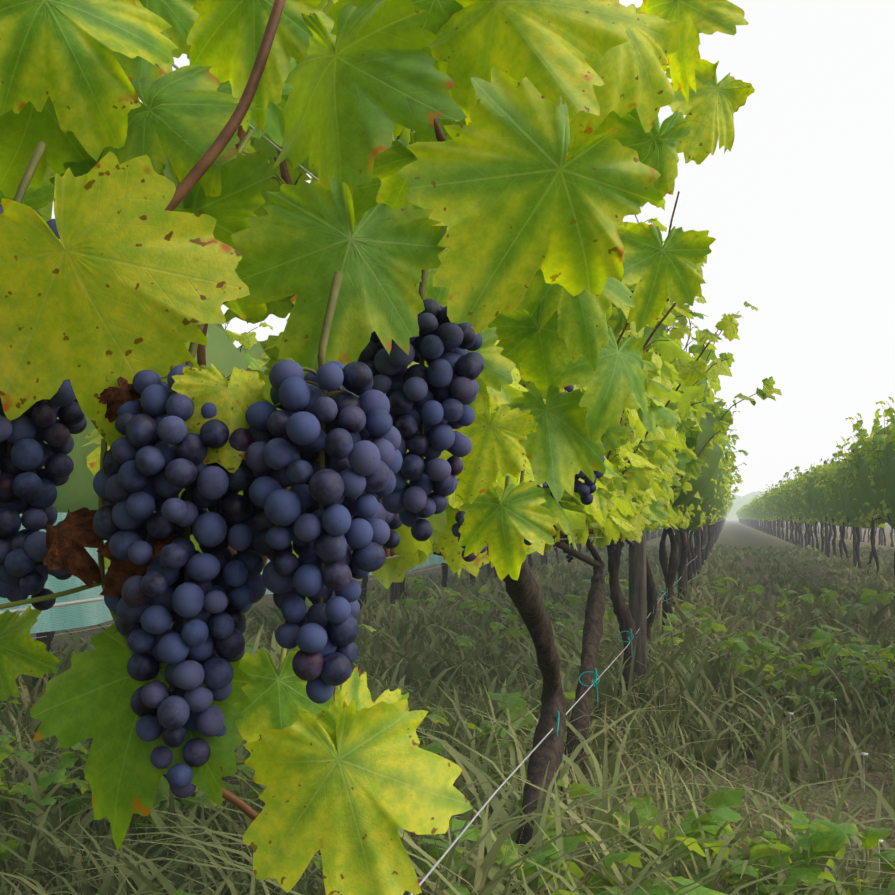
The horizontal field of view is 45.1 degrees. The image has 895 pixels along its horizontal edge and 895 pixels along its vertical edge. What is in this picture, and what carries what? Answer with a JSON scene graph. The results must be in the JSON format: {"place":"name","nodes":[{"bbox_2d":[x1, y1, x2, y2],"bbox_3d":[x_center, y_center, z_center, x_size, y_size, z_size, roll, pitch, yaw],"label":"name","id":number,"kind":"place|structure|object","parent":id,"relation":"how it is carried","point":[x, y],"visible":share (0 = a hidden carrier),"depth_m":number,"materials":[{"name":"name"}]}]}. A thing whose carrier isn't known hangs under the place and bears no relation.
{"place":"outdoors","nodes":[
{"label":"outdoors","id":0,"kind":"place"},
{"bbox_2d":[0,520,894,894],"bbox_3d":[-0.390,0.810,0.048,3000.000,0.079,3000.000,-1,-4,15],"label":"ground","id":1,"kind":"structure","parent":0,"point":[734,534],"depth_m":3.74,"materials":[{"name":"green plant"}]},
{"bbox_2d":[35,333,238,690],"bbox_3d":[-1.565,0.137,4.589,1.048,2.027,1.690,-1,-4,15],"label":"vine","id":2,"kind":"object","parent":1,"relation":"on","point":[75,491],"visible":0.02,"depth_m":4.55,"materials":[{"name":"green plant"}]},
{"bbox_2d":[195,318,272,378],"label":"vine","id":3,"kind":"object","parent":1,"relation":"on","point":[224,355],"visible":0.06,"depth_m":5.82,"materials":[{"name":"green plant"}]},
{"bbox_2d":[358,575,368,609],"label":"vine","id":4,"kind":"object","parent":1,"relation":"on","point":[364,588],"depth_m":8.45,"materials":[{"name":"brown plant"}]},
{"bbox_2d":[37,0,738,894],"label":"grapevine","id":5,"kind":"object","parent":1,"relation":"on","point":[633,504],"depth_m":2.56,"materials":[{"name":"green plant"}]},
{"bbox_2d":[165,0,446,819],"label":"canes","id":6,"kind":"object","parent":5,"relation":"attached to","point":[194,175],"visible":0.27,"depth_m":0.57,"materials":[{"name":"brown wood"}]},
{"bbox_2d":[0,129,509,764],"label":"petioles","id":7,"kind":"object","parent":6,"relation":"attached to","point":[100,499],"visible":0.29,"depth_m":0.51,"materials":[{"name":"green plant"}]},
{"bbox_2d":[0,0,754,894],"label":"leaves","id":8,"kind":"object","parent":7,"relation":"attached to","point":[542,172],"visible":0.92,"depth_m":0.56,"materials":[{"name":"green plant"}]},
{"bbox_2d":[7,141,586,659],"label":"cluster stalks","id":9,"kind":"object","parent":6,"relation":"attached to","point":[193,347],"visible":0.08,"depth_m":0.51,"materials":[{"name":"green plant"}]},
{"bbox_2d":[0,204,604,797],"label":"grapes","id":10,"kind":"object","parent":6,"relation":"hanging from","point":[364,492],"visible":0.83,"depth_m":0.48,"materials":[{"name":"food"}]},
{"bbox_2d":[43,376,183,613],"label":"dry leaves","id":11,"kind":"object","parent":10,"relation":"on","point":[70,536],"visible":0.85,"depth_m":0.49,"materials":[{"name":"brown plant"}]},
{"bbox_2d":[197,125,728,568],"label":"branches","id":12,"kind":"object","parent":5,"relation":"attached to","point":[286,178],"visible":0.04,"depth_m":1.31,"materials":[{"name":"brown wood"}]},
{"bbox_2d":[242,135,726,500],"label":"row petioles","id":13,"kind":"object","parent":12,"relation":"attached to","point":[279,179],"depth_m":2.58,"materials":[{"name":"green plant"}]},
{"bbox_2d":[529,480,648,562],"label":"leaves","id":14,"kind":"object","parent":5,"relation":"attached to","point":[612,547],"visible":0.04,"depth_m":3.36,"materials":[{"name":"green plant"}]},
{"bbox_2d":[400,575,406,605],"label":"vine","id":15,"kind":"object","parent":1,"relation":"on","point":[402,587],"depth_m":9.54,"materials":[{"name":"brown plant"}]},
{"bbox_2d":[441,563,447,587],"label":"vine","id":16,"kind":"object","parent":1,"relation":"on","point":[444,575],"depth_m":10.95,"materials":[{"name":"brown plant"}]},
{"bbox_2d":[0,574,894,894],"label":"weeds","id":17,"kind":"object","parent":1,"relation":"on","point":[830,838],"visible":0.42,"depth_m":2.46,"materials":[{"name":"green plant"}]},
{"bbox_2d":[470,573,474,584],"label":"vine","id":18,"kind":"object","parent":1,"relation":"on","point":[472,577],"depth_m":12.22,"materials":[{"name":"brown plant"}]},
{"bbox_2d":[169,290,883,691],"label":"trellis posts","id":19,"kind":"object","parent":1,"relation":"on","point":[637,578],"visible":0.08,"depth_m":4.84,"materials":[{"name":"brown wood"}]},
{"bbox_2d":[0,64,893,894],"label":"trellis wires","id":20,"kind":"object","parent":19,"relation":"attached to","point":[60,604],"visible":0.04,"depth_m":1.51,"materials":[{"name":"silver metal"}]},
{"bbox_2d":[0,513,663,633],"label":"fruit zone net","id":21,"kind":"object","parent":20,"relation":"attached to","point":[74,616],"depth_m":4.12,"materials":[{"name":"teal plastic"}]},
{"bbox_2d":[538,577,676,762],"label":"vine ties","id":22,"kind":"object","parent":20,"relation":"attached to","point":[595,683],"visible":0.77,"depth_m":3.18,"materials":[{"name":"teal plastic"}]},
{"bbox_2d":[528,554,532,568],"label":"vine","id":23,"kind":"object","parent":1,"relation":"on","point":[530,561],"visible":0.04,"depth_m":15.82,"materials":[{"name":"brown plant"}]},
{"bbox_2d":[553,546,559,563],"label":"vine","id":24,"kind":"object","parent":1,"relation":"on","point":[556,550],"depth_m":18.43,"materials":[{"name":"brown plant"}]},
{"bbox_2d":[659,378,722,611],"bbox_3d":[1.642,0.332,8.085,1.013,2.087,1.656,0,-4,-1],"label":"vine","id":25,"kind":"object","parent":1,"relation":"on","point":[715,456],"depth_m":7.77,"materials":[{"name":"green plant"}]},
{"bbox_2d":[672,377,736,602],"bbox_3d":[1.992,0.402,9.424,1.061,2.131,1.561,-1,-4,15],"label":"vine","id":26,"kind":"object","parent":1,"relation":"on","point":[697,521],"depth_m":9.23,"materials":[{"name":"green plant"}]},
{"bbox_2d":[675,409,748,571],"bbox_3d":[2.317,0.519,10.644,1.012,2.048,1.623,-2,-4,31],"label":"vine","id":27,"kind":"object","parent":1,"relation":"on","point":[716,475],"visible":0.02,"depth_m":10.77,"materials":[{"name":"green plant"}]},
{"bbox_2d":[689,429,736,576],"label":"vine","id":28,"kind":"object","parent":1,"relation":"on","point":[710,506],"visible":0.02,"depth_m":13.21,"materials":[{"name":"green plant"}]},
{"bbox_2d":[701,490,724,564],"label":"vine","id":29,"kind":"object","parent":1,"relation":"on","point":[722,493],"depth_m":17.68,"materials":[{"name":"green plant"}]},
{"bbox_2d":[687,402,740,586],"bbox_3d":[2.699,0.555,11.862,1.068,2.145,1.561,-1,-4,15],"label":"vine","id":30,"kind":"object","parent":1,"relation":"on","point":[689,566],"depth_m":11.94,"materials":[{"name":"green plant"}]},
{"bbox_2d":[701,456,728,568],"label":"vine","id":31,"kind":"object","parent":1,"relation":"on","point":[708,521],"depth_m":15.50,"materials":[{"name":"green plant"}]},
{"bbox_2d":[693,448,740,545],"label":"vine","id":32,"kind":"object","parent":1,"relation":"on","point":[722,485],"depth_m":17.13,"materials":[{"name":"green plant"}]},
{"bbox_2d":[654,301,781,637],"bbox_3d":[1.418,0.245,6.920,1.023,2.109,1.656,0,-4,-1],"label":"vine","id":33,"kind":"object","parent":1,"relation":"on","point":[698,440],"visible":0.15,"depth_m":6.38,"materials":[{"name":"green plant"}]},
{"bbox_2d":[707,471,728,554],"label":"vine","id":34,"kind":"object","parent":1,"relation":"on","point":[715,519],"depth_m":21.78,"materials":[{"name":"green plant"}]},
{"bbox_2d":[694,434,747,574],"bbox_3d":[3.450,0.729,14.325,1.095,2.119,1.690,-1,-4,15],"label":"vine","id":35,"kind":"object","parent":1,"relation":"on","point":[726,466],"visible":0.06,"depth_m":14.60,"materials":[{"name":"green plant"}]},
{"bbox_2d":[705,467,738,560],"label":"vine","id":36,"kind":"object","parent":1,"relation":"on","point":[724,489],"visible":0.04,"depth_m":19.34,"materials":[{"name":"green plant"}]},
{"bbox_2d":[712,489,735,523],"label":"vine","id":37,"kind":"object","parent":1,"relation":"on","point":[724,497],"visible":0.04,"depth_m":25.92,"materials":[{"name":"green plant"}]},
{"bbox_2d":[707,459,741,539],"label":"vine","id":38,"kind":"object","parent":1,"relation":"on","point":[731,483],"visible":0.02,"depth_m":21.00,"materials":[{"name":"green plant"}]},
{"bbox_2d":[715,496,734,541],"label":"vine","id":39,"kind":"object","parent":1,"relation":"on","point":[732,498],"visible":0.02,"depth_m":34.09,"materials":[{"name":"green plant"}]},
{"bbox_2d":[718,496,731,533],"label":"vine","id":40,"kind":"object","parent":1,"relation":"on","point":[723,514],"depth_m":43.22,"materials":[{"name":"green plant"}]},
{"bbox_2d":[712,487,738,547],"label":"vine","id":41,"kind":"object","parent":1,"relation":"on","point":[735,489],"visible":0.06,"depth_m":26.96,"materials":[{"name":"green plant"}]},
{"bbox_2d":[709,470,742,554],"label":"vine","id":42,"kind":"object","parent":1,"relation":"on","point":[739,481],"depth_m":22.81,"materials":[{"name":"green plant"}]},
{"bbox_2d":[726,491,764,519],"bbox_3d":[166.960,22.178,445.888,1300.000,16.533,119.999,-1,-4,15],"label":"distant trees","id":43,"kind":"object","parent":1,"relation":"on","point":[739,502],"depth_m":412.72,"materials":[{"name":"green plant"}]},
{"bbox_2d":[752,495,766,532],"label":"vine","id":44,"kind":"object","parent":1,"relation":"on","point":[761,514],"visible":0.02,"depth_m":57.53,"materials":[{"name":"green plant"}]},
{"bbox_2d":[754,495,768,532],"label":"vine","id":45,"kind":"object","parent":1,"relation":"on","point":[763,514],"visible":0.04,"depth_m":53.95,"materials":[{"name":"green plant"}]},
{"bbox_2d":[755,491,772,534],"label":"vine","id":46,"kind":"object","parent":1,"relation":"on","point":[766,512],"visible":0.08,"depth_m":49.79,"materials":[{"name":"green plant"}]},
{"bbox_2d":[757,498,771,534],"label":"vine","id":47,"kind":"object","parent":1,"relation":"on","point":[766,514],"visible":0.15,"depth_m":50.98,"materials":[{"name":"green plant"}]},
{"bbox_2d":[759,497,772,526],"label":"vine","id":48,"kind":"object","parent":1,"relation":"on","point":[768,515],"visible":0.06,"depth_m":48.37,"materials":[{"name":"green plant"}]},
{"bbox_2d":[761,493,770,533],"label":"vine","id":49,"kind":"object","parent":1,"relation":"on","point":[766,517],"depth_m":52.37,"materials":[{"name":"green plant"}]},
{"bbox_2d":[762,492,775,535],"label":"vine","id":50,"kind":"object","parent":1,"relation":"on","point":[769,514],"visible":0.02,"depth_m":47.17,"materials":[{"name":"green plant"}]},
{"bbox_2d":[764,499,776,536],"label":"vine","id":51,"kind":"object","parent":1,"relation":"on","point":[771,515],"visible":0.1,"depth_m":46.08,"materials":[{"name":"green plant"}]},
{"bbox_2d":[763,488,778,536],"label":"vine","id":52,"kind":"object","parent":1,"relation":"on","point":[770,509],"depth_m":44.66,"materials":[{"name":"green plant"}]},
{"bbox_2d":[764,484,780,538],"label":"vine","id":53,"kind":"object","parent":1,"relation":"on","point":[770,504],"visible":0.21,"depth_m":42.26,"materials":[{"name":"green plant"}]},
{"bbox_2d":[762,484,783,539],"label":"vine","id":54,"kind":"object","parent":1,"relation":"on","point":[773,503],"depth_m":39.93,"materials":[{"name":"green plant"}]},
{"bbox_2d":[769,487,783,538],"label":"vine","id":55,"kind":"object","parent":1,"relation":"on","point":[775,513],"visible":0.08,"depth_m":40.90,"materials":[{"name":"green plant"}]},
{"bbox_2d":[767,486,788,540],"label":"vine","id":56,"kind":"object","parent":1,"relation":"on","point":[776,503],"visible":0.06,"depth_m":38.47,"materials":[{"name":"green plant"}]},
{"bbox_2d":[769,484,792,542],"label":"vine","id":57,"kind":"object","parent":1,"relation":"on","point":[781,511],"visible":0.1,"depth_m":35.97,"materials":[{"name":"green plant"}]},
{"bbox_2d":[776,494,789,541],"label":"vine","id":58,"kind":"object","parent":1,"relation":"on","point":[778,507],"visible":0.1,"depth_m":37.17,"materials":[{"name":"green plant"}]},
{"bbox_2d":[772,475,794,543],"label":"vine","id":59,"kind":"object","parent":1,"relation":"on","point":[782,503],"visible":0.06,"depth_m":33.46,"materials":[{"name":"green plant"}]},
{"bbox_2d":[778,483,793,542],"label":"vine","id":60,"kind":"object","parent":1,"relation":"on","point":[781,506],"depth_m":34.82,"materials":[{"name":"green plant"}]},
{"bbox_2d":[776,480,800,545],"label":"vine","id":61,"kind":"object","parent":1,"relation":"on","point":[789,506],"visible":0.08,"depth_m":30.90,"materials":[{"name":"green plant"}]},
{"bbox_2d":[783,478,797,544],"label":"vine","id":62,"kind":"object","parent":1,"relation":"on","point":[791,517],"visible":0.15,"depth_m":32.14,"materials":[{"name":"green plant"}]},
{"bbox_2d":[784,478,804,546],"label":"vine","id":63,"kind":"object","parent":1,"relation":"on","point":[794,511],"visible":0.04,"depth_m":29.76,"materials":[{"name":"green plant"}]},
{"bbox_2d":[781,472,810,544],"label":"vine","id":64,"kind":"object","parent":1,"relation":"on","point":[799,510],"visible":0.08,"depth_m":27.18,"materials":[{"name":"green plant"}]},
{"bbox_2d":[790,473,806,545],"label":"vine","id":65,"kind":"object","parent":1,"relation":"on","point":[800,517],"visible":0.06,"depth_m":28.38,"materials":[{"name":"green plant"}]},
{"bbox_2d":[785,469,819,549],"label":"vine","id":66,"kind":"object","parent":1,"relation":"on","point":[806,506],"visible":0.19,"depth_m":24.68,"materials":[{"name":"green plant"}]},
{"bbox_2d":[792,473,814,549],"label":"vine","id":67,"kind":"object","parent":1,"relation":"on","point":[807,517],"visible":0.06,"depth_m":25.99,"materials":[{"name":"green plant"}]},
{"bbox_2d":[791,463,831,552],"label":"vine","id":68,"kind":"object","parent":1,"relation":"on","point":[807,491],"visible":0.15,"depth_m":23.44,"materials":[{"name":"green plant"}]},
{"bbox_2d":[807,462,831,556],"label":"vine","id":69,"kind":"object","parent":1,"relation":"on","point":[817,511],"visible":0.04,"depth_m":22.28,"materials":[{"name":"green plant"}]},
{"bbox_2d":[813,458,836,555],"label":"vine","id":70,"kind":"object","parent":1,"relation":"on","point":[816,494],"visible":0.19,"depth_m":20.85,"materials":[{"name":"green plant"}]},
{"bbox_2d":[819,459,842,557],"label":"vine","id":71,"kind":"object","parent":1,"relation":"on","point":[825,503],"visible":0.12,"depth_m":19.62,"materials":[{"name":"green plant"}]},
{"bbox_2d":[813,453,851,561],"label":"vine","id":72,"kind":"object","parent":1,"relation":"on","point":[834,509],"visible":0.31,"depth_m":18.39,"materials":[{"name":"green plant"}]},
{"bbox_2d":[787,650,882,890],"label":"wildflowers","id":73,"kind":"object","parent":1,"relation":"on","point":[861,753],"visible":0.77,"depth_m":3.18,"materials":[{"name":"plant"}]},
{"bbox_2d":[831,446,860,568],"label":"vine","id":74,"kind":"object","parent":1,"relation":"on","point":[836,491],"visible":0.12,"depth_m":17.10,"materials":[{"name":"green plant"}]},
{"bbox_2d":[827,449,884,572],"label":"vine","id":75,"kind":"object","parent":1,"relation":"on","point":[853,510],"visible":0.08,"depth_m":15.85,"materials":[{"name":"green plant"}]},
{"bbox_2d":[829,420,886,572],"bbox_3d":[5.846,0.732,14.687,1.060,2.154,1.624,-2,-4,32],"label":"vine","id":76,"kind":"object","parent":1,"relation":"on","point":[859,498],"visible":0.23,"depth_m":14.62,"materials":[{"name":"green plant"}]},
{"bbox_2d":[845,413,894,579],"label":"vine","id":77,"kind":"object","parent":1,"relation":"on","point":[864,475],"visible":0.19,"depth_m":13.44,"materials":[{"name":"green plant"}]},
{"bbox_2d":[859,409,894,524],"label":"vine","id":78,"kind":"object","parent":1,"relation":"on","point":[882,481],"visible":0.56,"depth_m":12.27,"materials":[{"name":"green plant"}]},
{"bbox_2d":[882,528,885,545],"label":"vine","id":79,"kind":"object","parent":1,"relation":"on","point":[884,537],"visible":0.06,"depth_m":31.02,"materials":[{"name":"brown plant"}]},
{"bbox_2d":[876,397,894,487],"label":"vine","id":80,"kind":"object","parent":1,"relation":"on","point":[890,469],"visible":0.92,"depth_m":11.40,"materials":[{"name":"green plant"}]},
{"bbox_2d":[887,429,894,445],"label":"vine","id":81,"kind":"object","parent":1,"relation":"on","point":[892,438],"visible":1,"depth_m":9.06,"materials":[{"name":"green plant"}]},
{"bbox_2d":[890,528,893,546],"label":"vine","id":82,"kind":"object","parent":1,"relation":"on","point":[891,537],"depth_m":29.78,"materials":[{"name":"brown plant"}]},
{"bbox_2d":[51,0,894,495],"label":"sky","id":83,"kind":"structure","parent":0,"point":[799,212],"materials":[{"name":"white"}]}
]}

